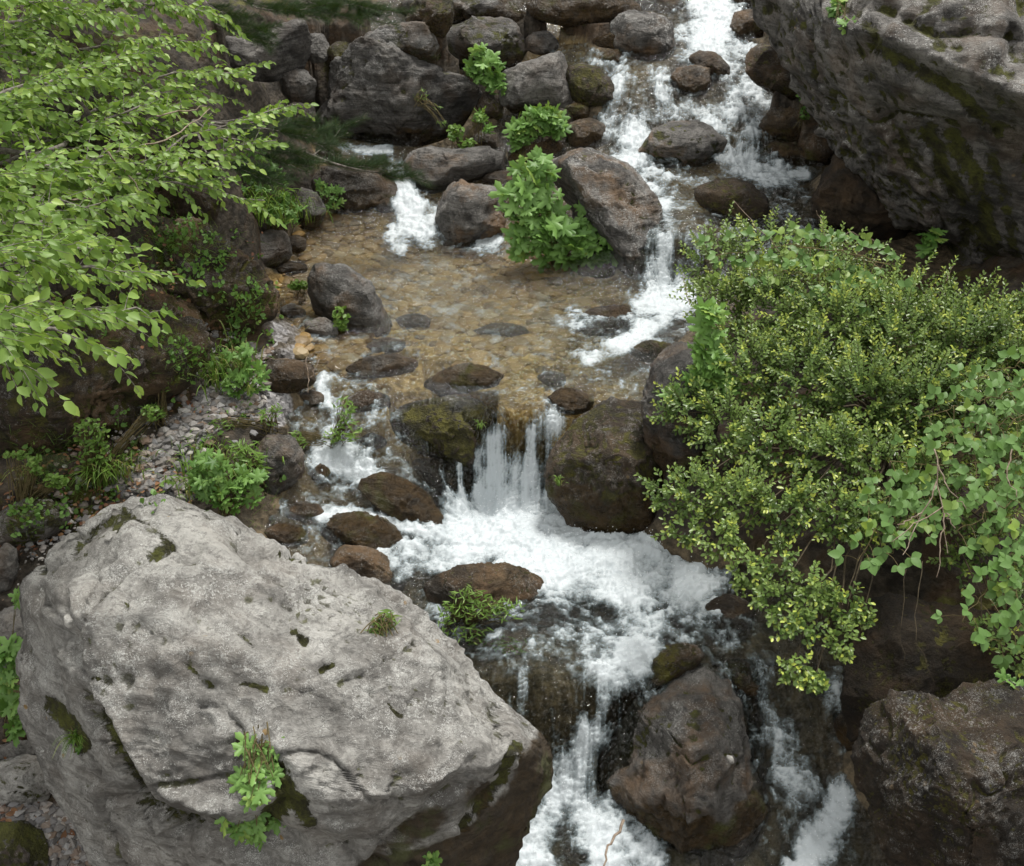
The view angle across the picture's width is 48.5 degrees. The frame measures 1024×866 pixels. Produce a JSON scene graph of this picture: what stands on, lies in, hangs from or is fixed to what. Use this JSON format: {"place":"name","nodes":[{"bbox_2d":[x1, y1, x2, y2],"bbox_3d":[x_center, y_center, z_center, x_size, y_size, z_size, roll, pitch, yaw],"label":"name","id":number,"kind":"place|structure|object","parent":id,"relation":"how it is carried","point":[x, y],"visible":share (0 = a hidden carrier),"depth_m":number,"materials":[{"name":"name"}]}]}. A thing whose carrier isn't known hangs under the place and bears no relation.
{"place":"outdoors","nodes":[
{"label":"outdoors","id":0,"kind":"place"},
{"bbox_2d":[0,0,1023,865],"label":"ground","id":1,"kind":"structure","parent":0,"point":[558,722],"depth_m":7.19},
{"bbox_2d":[0,543,18,591],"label":"rock","id":2,"kind":"object","parent":1,"relation":"on","point":[9,565],"visible":1,"depth_m":6.25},
{"bbox_2d":[0,605,25,671],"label":"rock","id":3,"kind":"object","parent":1,"relation":"on","point":[7,615],"visible":0.21,"depth_m":5.90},
{"bbox_2d":[0,587,25,747],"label":"leafy plant","id":4,"kind":"object","parent":1,"relation":"on","point":[10,648],"visible":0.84,"depth_m":5.56,"materials":[{"name":"green plant"}]},
{"bbox_2d":[0,740,35,759],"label":"rock","id":5,"kind":"object","parent":1,"relation":"on","point":[8,749],"visible":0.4,"depth_m":5.64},
{"bbox_2d":[0,820,49,865],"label":"rock","id":6,"kind":"object","parent":1,"relation":"on","point":[32,849],"visible":0.99,"depth_m":5.33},
{"bbox_2d":[0,753,50,805],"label":"rock","id":7,"kind":"object","parent":1,"relation":"on","point":[21,778],"visible":0.8,"depth_m":5.50,"materials":[{"name":"stone"}]},
{"bbox_2d":[0,498,70,548],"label":"rock","id":8,"kind":"object","parent":1,"relation":"on","point":[52,527],"visible":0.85,"depth_m":6.41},
{"bbox_2d":[3,450,68,504],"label":"herb","id":9,"kind":"object","parent":1,"relation":"on","point":[55,482],"visible":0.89,"depth_m":6.46,"materials":[{"name":"green plant"}]},
{"bbox_2d":[49,451,133,492],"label":"grass tuft","id":10,"kind":"object","parent":1,"relation":"on","point":[97,480],"visible":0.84,"depth_m":6.62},
{"bbox_2d":[0,306,213,457],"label":"boulder","id":11,"kind":"object","parent":1,"relation":"on","point":[95,391],"visible":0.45,"depth_m":6.76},
{"bbox_2d":[73,405,162,487],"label":"herb","id":12,"kind":"object","parent":1,"relation":"on","point":[89,445],"visible":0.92,"depth_m":6.58,"materials":[{"name":"green plant"}]},
{"bbox_2d":[0,139,262,843],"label":"leaf litter","id":13,"kind":"object","parent":1,"relation":"on","point":[12,813],"visible":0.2,"depth_m":6.70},
{"bbox_2d":[61,281,205,323],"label":"boulder","id":14,"kind":"object","parent":1,"relation":"on","point":[163,298],"visible":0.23,"depth_m":7.16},
{"bbox_2d":[2,283,285,600],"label":"bank scree","id":15,"kind":"structure","parent":1,"relation":"on","point":[181,397],"depth_m":6.74,"materials":[{"name":"gravel"}]},
{"bbox_2d":[0,335,288,865],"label":"gravel","id":16,"kind":"structure","parent":1,"relation":"on","point":[53,823],"depth_m":6.89,"materials":[{"name":"gravel"}]},
{"bbox_2d":[208,403,281,435],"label":"herb","id":17,"kind":"object","parent":16,"relation":"on","point":[270,423],"visible":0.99,"depth_m":7.09,"materials":[{"name":"green plant"}]},
{"bbox_2d":[220,341,271,399],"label":"leafy plant","id":18,"kind":"object","parent":16,"relation":"on","point":[244,351],"visible":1,"depth_m":7.16,"materials":[{"name":"green plant"}]},
{"bbox_2d":[5,211,286,537],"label":"seedlings","id":19,"kind":"object","parent":1,"relation":"on","point":[236,324],"visible":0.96,"depth_m":7.30,"materials":[{"name":"green plant"}]},
{"bbox_2d":[1,203,311,542],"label":"short grass","id":20,"kind":"structure","parent":1,"relation":"on","point":[154,237],"depth_m":6.92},
{"bbox_2d":[0,0,318,416],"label":"broadleaf tree","id":21,"kind":"object","parent":1,"relation":"on","point":[25,325],"visible":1,"depth_m":6.40,"materials":[{"name":"green plant"}]},
{"bbox_2d":[191,107,353,191],"bbox_3d":[-1.609,-2.005,7.910,0.754,0.492,1.241,15,35,23],"label":"pine branch","id":22,"kind":"object","parent":21,"relation":"attached to","point":[285,127],"visible":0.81,"depth_m":7.88,"materials":[{"name":"green plant"}]},
{"bbox_2d":[305,111,433,188],"bbox_3d":[-1.122,-2.151,8.733,1.015,0.575,0.602,-9,33,-14],"label":"pine branch","id":23,"kind":"object","parent":21,"relation":"attached to","point":[353,163],"visible":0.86,"depth_m":8.80,"materials":[{"name":"green plant"}]},
{"bbox_2d":[126,156,221,223],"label":"boulder","id":24,"kind":"object","parent":1,"relation":"on","point":[207,204],"visible":0.16,"depth_m":7.96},
{"bbox_2d":[152,217,279,333],"bbox_3d":[-2.068,-0.996,7.534,0.988,0.723,0.562,11,34,16],"label":"boulder","id":25,"kind":"object","parent":1,"relation":"on","point":[241,264],"visible":0.56,"depth_m":7.41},
{"bbox_2d":[148,434,284,503],"bbox_3d":[-1.755,0.236,6.819,0.739,0.228,0.736,13,34,20],"label":"grass tuft","id":26,"kind":"object","parent":1,"relation":"on","point":[189,493],"visible":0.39,"depth_m":6.83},
{"bbox_2d":[186,448,268,516],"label":"leafy plant","id":27,"kind":"object","parent":1,"relation":"on","point":[218,497],"visible":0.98,"depth_m":6.64,"materials":[{"name":"green plant"}]},
{"bbox_2d":[194,334,271,400],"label":"grass tuft","id":28,"kind":"object","parent":1,"relation":"on","point":[223,364],"visible":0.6,"depth_m":7.22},
{"bbox_2d":[228,438,273,488],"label":"herb","id":29,"kind":"object","parent":1,"relation":"on","point":[250,464],"visible":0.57,"depth_m":6.82,"materials":[{"name":"green plant"}]},
{"bbox_2d":[225,18,311,85],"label":"boulder","id":30,"kind":"object","parent":1,"relation":"on","point":[293,52],"visible":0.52,"depth_m":9.89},
{"bbox_2d":[235,149,308,234],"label":"leafy plant","id":31,"kind":"object","parent":1,"relation":"on","point":[291,217],"visible":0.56,"depth_m":8.74,"materials":[{"name":"green plant"}]},
{"bbox_2d":[260,229,292,268],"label":"rock","id":32,"kind":"object","parent":1,"relation":"on","point":[276,250],"visible":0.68,"depth_m":8.76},
{"bbox_2d":[254,433,304,494],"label":"rock","id":33,"kind":"object","parent":1,"relation":"on","point":[288,448],"visible":0.78,"depth_m":6.99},
{"bbox_2d":[243,181,316,226],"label":"grass tuft","id":34,"kind":"object","parent":1,"relation":"on","point":[255,193],"visible":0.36,"depth_m":8.67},
{"bbox_2d":[15,493,553,865],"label":"boulder","id":35,"kind":"object","parent":1,"relation":"on","point":[180,653],"visible":1,"depth_m":4.57,"materials":[{"name":"stone"}]},
{"bbox_2d":[214,721,285,851],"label":"leafy plant","id":36,"kind":"object","parent":35,"relation":"on","point":[259,761],"visible":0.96,"depth_m":4.24,"materials":[{"name":"green plant"}]},
{"bbox_2d":[360,609,400,636],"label":"herb","id":37,"kind":"object","parent":35,"relation":"on","point":[382,623],"visible":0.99,"depth_m":4.69,"materials":[{"name":"green plant"}]},
{"bbox_2d":[264,523,308,546],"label":"rock","id":38,"kind":"object","parent":1,"relation":"on","point":[286,535],"visible":0.89,"depth_m":6.83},
{"bbox_2d":[258,358,315,393],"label":"rock","id":39,"kind":"object","parent":1,"relation":"on","point":[286,376],"visible":0.84,"depth_m":7.36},
{"bbox_2d":[282,68,316,103],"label":"rock","id":40,"kind":"object","parent":1,"relation":"on","point":[299,85],"visible":0.91,"depth_m":10.03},
{"bbox_2d":[284,501,323,522],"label":"rock","id":41,"kind":"object","parent":1,"relation":"on","point":[302,511],"visible":1,"depth_m":6.97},
{"bbox_2d":[194,0,419,54],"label":"pine branch","id":42,"kind":"object","parent":1,"relation":"on","point":[320,7],"visible":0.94,"depth_m":8.88,"materials":[{"name":"green plant"}]},
{"bbox_2d":[294,187,325,230],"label":"rock","id":43,"kind":"object","parent":1,"relation":"on","point":[318,216],"visible":0.75,"depth_m":9.32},
{"bbox_2d":[309,33,328,63],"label":"rock","id":44,"kind":"object","parent":1,"relation":"on","point":[319,47],"visible":0.69,"depth_m":10.22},
{"bbox_2d":[304,317,338,337],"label":"rock","id":45,"kind":"object","parent":1,"relation":"on","point":[324,327],"visible":0.92,"depth_m":7.98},
{"bbox_2d":[287,396,362,451],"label":"herb","id":46,"kind":"object","parent":1,"relation":"on","point":[339,432],"visible":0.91,"depth_m":7.22,"materials":[{"name":"green plant"}]},
{"bbox_2d":[314,177,346,214],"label":"leafy plant","id":47,"kind":"object","parent":1,"relation":"on","point":[336,190],"visible":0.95,"depth_m":9.45,"materials":[{"name":"green plant"}]},
{"bbox_2d":[307,262,392,339],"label":"boulder","id":48,"kind":"object","parent":1,"relation":"on","point":[331,287],"visible":0.81,"depth_m":8.11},
{"bbox_2d":[311,165,397,213],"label":"boulder","id":49,"kind":"object","parent":1,"relation":"on","point":[365,191],"visible":0.7,"depth_m":9.55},
{"bbox_2d":[319,511,404,558],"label":"rock","id":50,"kind":"object","parent":1,"relation":"on","point":[356,528],"visible":0.66,"depth_m":6.92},
{"bbox_2d":[329,544,405,591],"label":"rock","id":51,"kind":"object","parent":1,"relation":"on","point":[363,561],"visible":0.68,"depth_m":6.71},
{"bbox_2d":[347,390,390,412],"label":"rock","id":52,"kind":"object","parent":1,"relation":"on","point":[362,400],"visible":0.89,"depth_m":7.44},
{"bbox_2d":[345,353,417,378],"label":"rock","id":53,"kind":"object","parent":1,"relation":"on","point":[382,365],"visible":0.96,"depth_m":7.66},
{"bbox_2d":[366,337,405,353],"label":"rock","id":54,"kind":"object","parent":1,"relation":"on","point":[381,343],"visible":0.96,"depth_m":7.95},
{"bbox_2d":[316,31,482,146],"bbox_3d":[-1.082,-3.071,10.374,1.432,1.118,0.954,-13,34,-20],"label":"boulder","id":55,"kind":"object","parent":1,"relation":"on","point":[382,81],"visible":0.79,"depth_m":10.08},
{"bbox_2d":[358,472,443,524],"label":"rock","id":56,"kind":"object","parent":1,"relation":"on","point":[395,496],"visible":0.9,"depth_m":7.05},
{"bbox_2d":[367,21,440,63],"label":"boulder","id":57,"kind":"object","parent":1,"relation":"on","point":[414,39],"visible":0.61,"depth_m":10.04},
{"bbox_2d":[405,0,453,37],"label":"boulder","id":58,"kind":"object","parent":1,"relation":"on","point":[426,12],"visible":0.81,"depth_m":10.04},
{"bbox_2d":[390,395,496,475],"bbox_3d":[-0.461,0.014,7.542,0.711,0.517,0.441,12,34,18],"label":"boulder","id":59,"kind":"object","parent":1,"relation":"on","point":[444,428],"visible":0.85,"depth_m":7.37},
{"bbox_2d":[273,205,616,397],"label":"bed pebbles","id":60,"kind":"object","parent":1,"relation":"on","point":[304,348],"visible":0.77,"depth_m":8.69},
{"bbox_2d":[412,457,478,501],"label":"rock","id":61,"kind":"object","parent":1,"relation":"on","point":[432,470],"visible":0.57,"depth_m":7.38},
{"bbox_2d":[398,145,506,193],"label":"boulder","id":62,"kind":"object","parent":1,"relation":"on","point":[443,168],"visible":0.69,"depth_m":9.66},
{"bbox_2d":[446,114,488,148],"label":"herb","id":63,"kind":"object","parent":62,"relation":"on","point":[466,142],"visible":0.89,"depth_m":9.81,"materials":[{"name":"green plant"}]},
{"bbox_2d":[397,0,526,24],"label":"boulder","id":64,"kind":"object","parent":1,"relation":"on","point":[467,9],"visible":0.39,"depth_m":11.15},
{"bbox_2d":[424,362,503,396],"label":"rock","id":65,"kind":"object","parent":1,"relation":"on","point":[471,377],"visible":0.96,"depth_m":7.52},
{"bbox_2d":[435,179,505,249],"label":"boulder","id":66,"kind":"object","parent":1,"relation":"on","point":[466,212],"visible":0.79,"depth_m":9.24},
{"bbox_2d":[437,584,526,656],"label":"herb","id":67,"kind":"object","parent":1,"relation":"on","point":[454,617],"visible":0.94,"depth_m":6.32,"materials":[{"name":"green plant"}]},
{"bbox_2d":[462,42,506,95],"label":"leafy plant","id":68,"kind":"object","parent":1,"relation":"on","point":[482,63],"visible":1,"depth_m":10.08,"materials":[{"name":"green plant"}]},
{"bbox_2d":[423,562,548,628],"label":"boulder","id":69,"kind":"object","parent":1,"relation":"on","point":[509,581],"visible":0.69,"depth_m":6.55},
{"bbox_2d":[446,15,525,71],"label":"boulder","id":70,"kind":"object","parent":1,"relation":"on","point":[513,53],"visible":0.56,"depth_m":10.58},
{"bbox_2d":[476,91,502,119],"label":"rock","id":71,"kind":"object","parent":1,"relation":"on","point":[493,109],"visible":0.83,"depth_m":10.20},
{"bbox_2d":[473,322,528,336],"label":"rock","id":72,"kind":"object","parent":1,"relation":"on","point":[514,327],"visible":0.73,"depth_m":8.26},
{"bbox_2d":[6,0,1012,845],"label":"moss patches","id":73,"kind":"object","parent":1,"relation":"on","point":[230,364],"visible":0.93,"depth_m":6.75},
{"bbox_2d":[499,51,572,113],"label":"boulder","id":74,"kind":"object","parent":1,"relation":"on","point":[536,81],"visible":0.83,"depth_m":10.03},
{"bbox_2d":[501,101,572,152],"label":"leafy plant","id":75,"kind":"object","parent":1,"relation":"on","point":[527,131],"visible":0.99,"depth_m":9.85,"materials":[{"name":"green plant"}]},
{"bbox_2d":[507,138,566,165],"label":"rock","id":76,"kind":"object","parent":1,"relation":"on","point":[550,146],"visible":0.5,"depth_m":9.90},
{"bbox_2d":[525,30,558,54],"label":"rock","id":77,"kind":"object","parent":1,"relation":"on","point":[542,42],"visible":0.87,"depth_m":10.68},
{"bbox_2d":[488,145,618,273],"bbox_3d":[0.347,-1.666,8.757,1.073,0.974,0.510,0,32,0],"label":"leafy plant","id":78,"kind":"object","parent":1,"relation":"on","point":[552,231],"visible":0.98,"depth_m":8.71,"materials":[{"name":"green plant"}]},
{"bbox_2d":[546,387,594,414],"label":"rock","id":79,"kind":"object","parent":1,"relation":"on","point":[567,401],"visible":0.99,"depth_m":7.31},
{"bbox_2d":[525,0,641,26],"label":"boulder","id":80,"kind":"object","parent":1,"relation":"on","point":[569,13],"visible":0.76,"depth_m":10.53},
{"bbox_2d":[567,118,609,148],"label":"rock","id":81,"kind":"object","parent":1,"relation":"on","point":[588,132],"visible":0.91,"depth_m":9.90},
{"bbox_2d":[566,63,614,106],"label":"boulder","id":82,"kind":"object","parent":1,"relation":"on","point":[591,85],"visible":0.91,"depth_m":10.06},
{"bbox_2d":[543,396,663,534],"bbox_3d":[0.596,0.254,7.215,0.800,0.814,0.712,0,32,0],"label":"boulder","id":83,"kind":"object","parent":1,"relation":"on","point":[600,455],"visible":0.79,"depth_m":6.99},
{"bbox_2d":[572,304,636,336],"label":"rock","id":84,"kind":"object","parent":1,"relation":"on","point":[611,311],"visible":0.88,"depth_m":8.27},
{"bbox_2d":[550,147,664,278],"bbox_3d":[0.792,-1.702,8.965,0.736,0.948,1.091,-10,33,-15],"label":"boulder","id":85,"kind":"object","parent":1,"relation":"on","point":[619,201],"visible":0.77,"depth_m":8.69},
{"bbox_2d":[610,9,675,61],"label":"boulder","id":86,"kind":"object","parent":1,"relation":"on","point":[640,32],"visible":0.84,"depth_m":10.45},
{"bbox_2d":[628,340,670,362],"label":"rock","id":87,"kind":"object","parent":1,"relation":"on","point":[653,347],"visible":0.65,"depth_m":7.81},
{"bbox_2d":[620,642,704,707],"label":"rock","id":88,"kind":"object","parent":1,"relation":"on","point":[668,659],"visible":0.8,"depth_m":6.22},
{"bbox_2d":[640,341,719,482],"bbox_3d":[1.009,-0.110,6.907,0.462,0.791,0.612,0,32,0],"label":"boulder","id":89,"kind":"object","parent":1,"relation":"on","point":[665,444],"visible":0.48,"depth_m":6.77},
{"bbox_2d":[638,119,727,167],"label":"boulder","id":90,"kind":"object","parent":1,"relation":"on","point":[688,142],"visible":0.9,"depth_m":9.71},
{"bbox_2d":[597,663,770,857],"bbox_3d":[0.985,1.809,6.171,0.904,0.911,0.859,-20,37,-28],"label":"boulder","id":91,"kind":"object","parent":1,"relation":"on","point":[669,774],"visible":0.91,"depth_m":5.93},
{"bbox_2d":[669,65,710,96],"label":"rock","id":92,"kind":"object","parent":1,"relation":"on","point":[689,79],"visible":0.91,"depth_m":10.14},
{"bbox_2d":[658,295,742,405],"bbox_3d":[1.202,-0.357,6.677,0.416,0.877,0.631,25,40,34],"label":"leafy plant","id":93,"kind":"object","parent":1,"relation":"on","point":[704,321],"visible":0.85,"depth_m":6.56,"materials":[{"name":"green plant"}]},
{"bbox_2d":[686,50,729,84],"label":"rock","id":94,"kind":"object","parent":1,"relation":"on","point":[716,64],"visible":0.66,"depth_m":10.28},
{"bbox_2d":[704,594,755,643],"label":"rock","id":95,"kind":"object","parent":1,"relation":"on","point":[733,607],"visible":0.91,"depth_m":6.51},
{"bbox_2d":[694,177,769,229],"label":"boulder","id":96,"kind":"object","parent":1,"relation":"on","point":[750,199],"visible":0.82,"depth_m":8.91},
{"bbox_2d":[715,658,761,704],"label":"rock","id":97,"kind":"object","parent":1,"relation":"on","point":[743,682],"visible":0.72,"depth_m":6.30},
{"bbox_2d":[730,9,763,39],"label":"rock","id":98,"kind":"object","parent":1,"relation":"on","point":[742,24],"visible":0.63,"depth_m":10.81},
{"bbox_2d":[745,43,797,99],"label":"boulder","id":99,"kind":"object","parent":1,"relation":"on","point":[766,70],"visible":0.61,"depth_m":9.79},
{"bbox_2d":[758,106,803,142],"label":"boulder","id":100,"kind":"object","parent":1,"relation":"on","point":[777,123],"visible":0.65,"depth_m":9.81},
{"bbox_2d":[758,141,803,166],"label":"rock","id":101,"kind":"object","parent":1,"relation":"on","point":[790,150],"visible":0.72,"depth_m":9.79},
{"bbox_2d":[797,115,834,165],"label":"boulder","id":102,"kind":"object","parent":1,"relation":"on","point":[813,148],"visible":0.48,"depth_m":9.67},
{"bbox_2d":[633,201,1023,695],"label":"box shrub","id":103,"kind":"object","parent":1,"relation":"on","point":[930,337],"visible":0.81,"depth_m":6.21,"materials":[{"name":"green plant"}]},
{"bbox_2d":[697,220,914,327],"bbox_3d":[1.819,-1.045,7.019,1.344,0.454,0.699,14,35,21],"label":"bramble","id":104,"kind":"object","parent":103,"relation":"attached to","point":[807,232],"visible":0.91,"depth_m":6.98,"materials":[{"name":"green plant"}]},
{"bbox_2d":[828,463,961,575],"bbox_3d":[1.878,0.411,5.563,0.449,0.384,0.775,26,40,35],"label":"bramble","id":105,"kind":"object","parent":103,"relation":"attached to","point":[900,502],"visible":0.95,"depth_m":5.54,"materials":[{"name":"green plant"}]},
{"bbox_2d":[892,449,965,576],"bbox_3d":[2.005,0.389,5.405,0.236,0.435,0.444,21,38,30],"label":"dead twig","id":106,"kind":"object","parent":103,"relation":"attached to","point":[936,482],"visible":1,"depth_m":5.40,"materials":[{"name":"brown wood"}]},
{"bbox_2d":[885,345,1023,557],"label":"bramble","id":107,"kind":"object","parent":103,"relation":"attached to","point":[981,417],"visible":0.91,"depth_m":5.71,"materials":[{"name":"green plant"}]},
{"bbox_2d":[930,467,1023,669],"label":"ivy","id":108,"kind":"object","parent":107,"relation":"hanging from","point":[1010,616],"visible":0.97,"depth_m":5.31,"materials":[{"name":"green plant"}]},
{"bbox_2d":[811,154,909,239],"bbox_3d":[2.749,-1.811,8.952,0.720,0.683,0.606,20,37,29],"label":"boulder","id":109,"kind":"object","parent":1,"relation":"on","point":[846,195],"visible":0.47,"depth_m":8.78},
{"bbox_2d":[750,0,1023,265],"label":"cliff boulder","id":110,"kind":"object","parent":1,"relation":"on","point":[914,143],"visible":0.89,"depth_m":7.72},
{"bbox_2d":[840,592,1023,741],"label":"boulder","id":111,"kind":"object","parent":1,"relation":"on","point":[947,645],"visible":0.59,"depth_m":5.67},
{"bbox_2d":[915,226,948,262],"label":"leafy plant","id":112,"kind":"object","parent":1,"relation":"on","point":[929,243],"visible":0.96,"depth_m":7.91,"materials":[{"name":"green plant"}]},
{"bbox_2d":[850,678,1023,865],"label":"boulder","id":113,"kind":"object","parent":1,"relation":"on","point":[932,789],"visible":1,"depth_m":4.86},
{"bbox_2d":[278,0,884,865],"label":"water","id":114,"kind":"structure","parent":0,"point":[506,506],"depth_m":7.12,"materials":[{"name":"liquid"}]},
{"bbox_2d":[313,2,847,865],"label":"water spray","id":115,"kind":"object","parent":114,"relation":"on","point":[537,488],"visible":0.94,"depth_m":7.06,"materials":[{"name":"white"}]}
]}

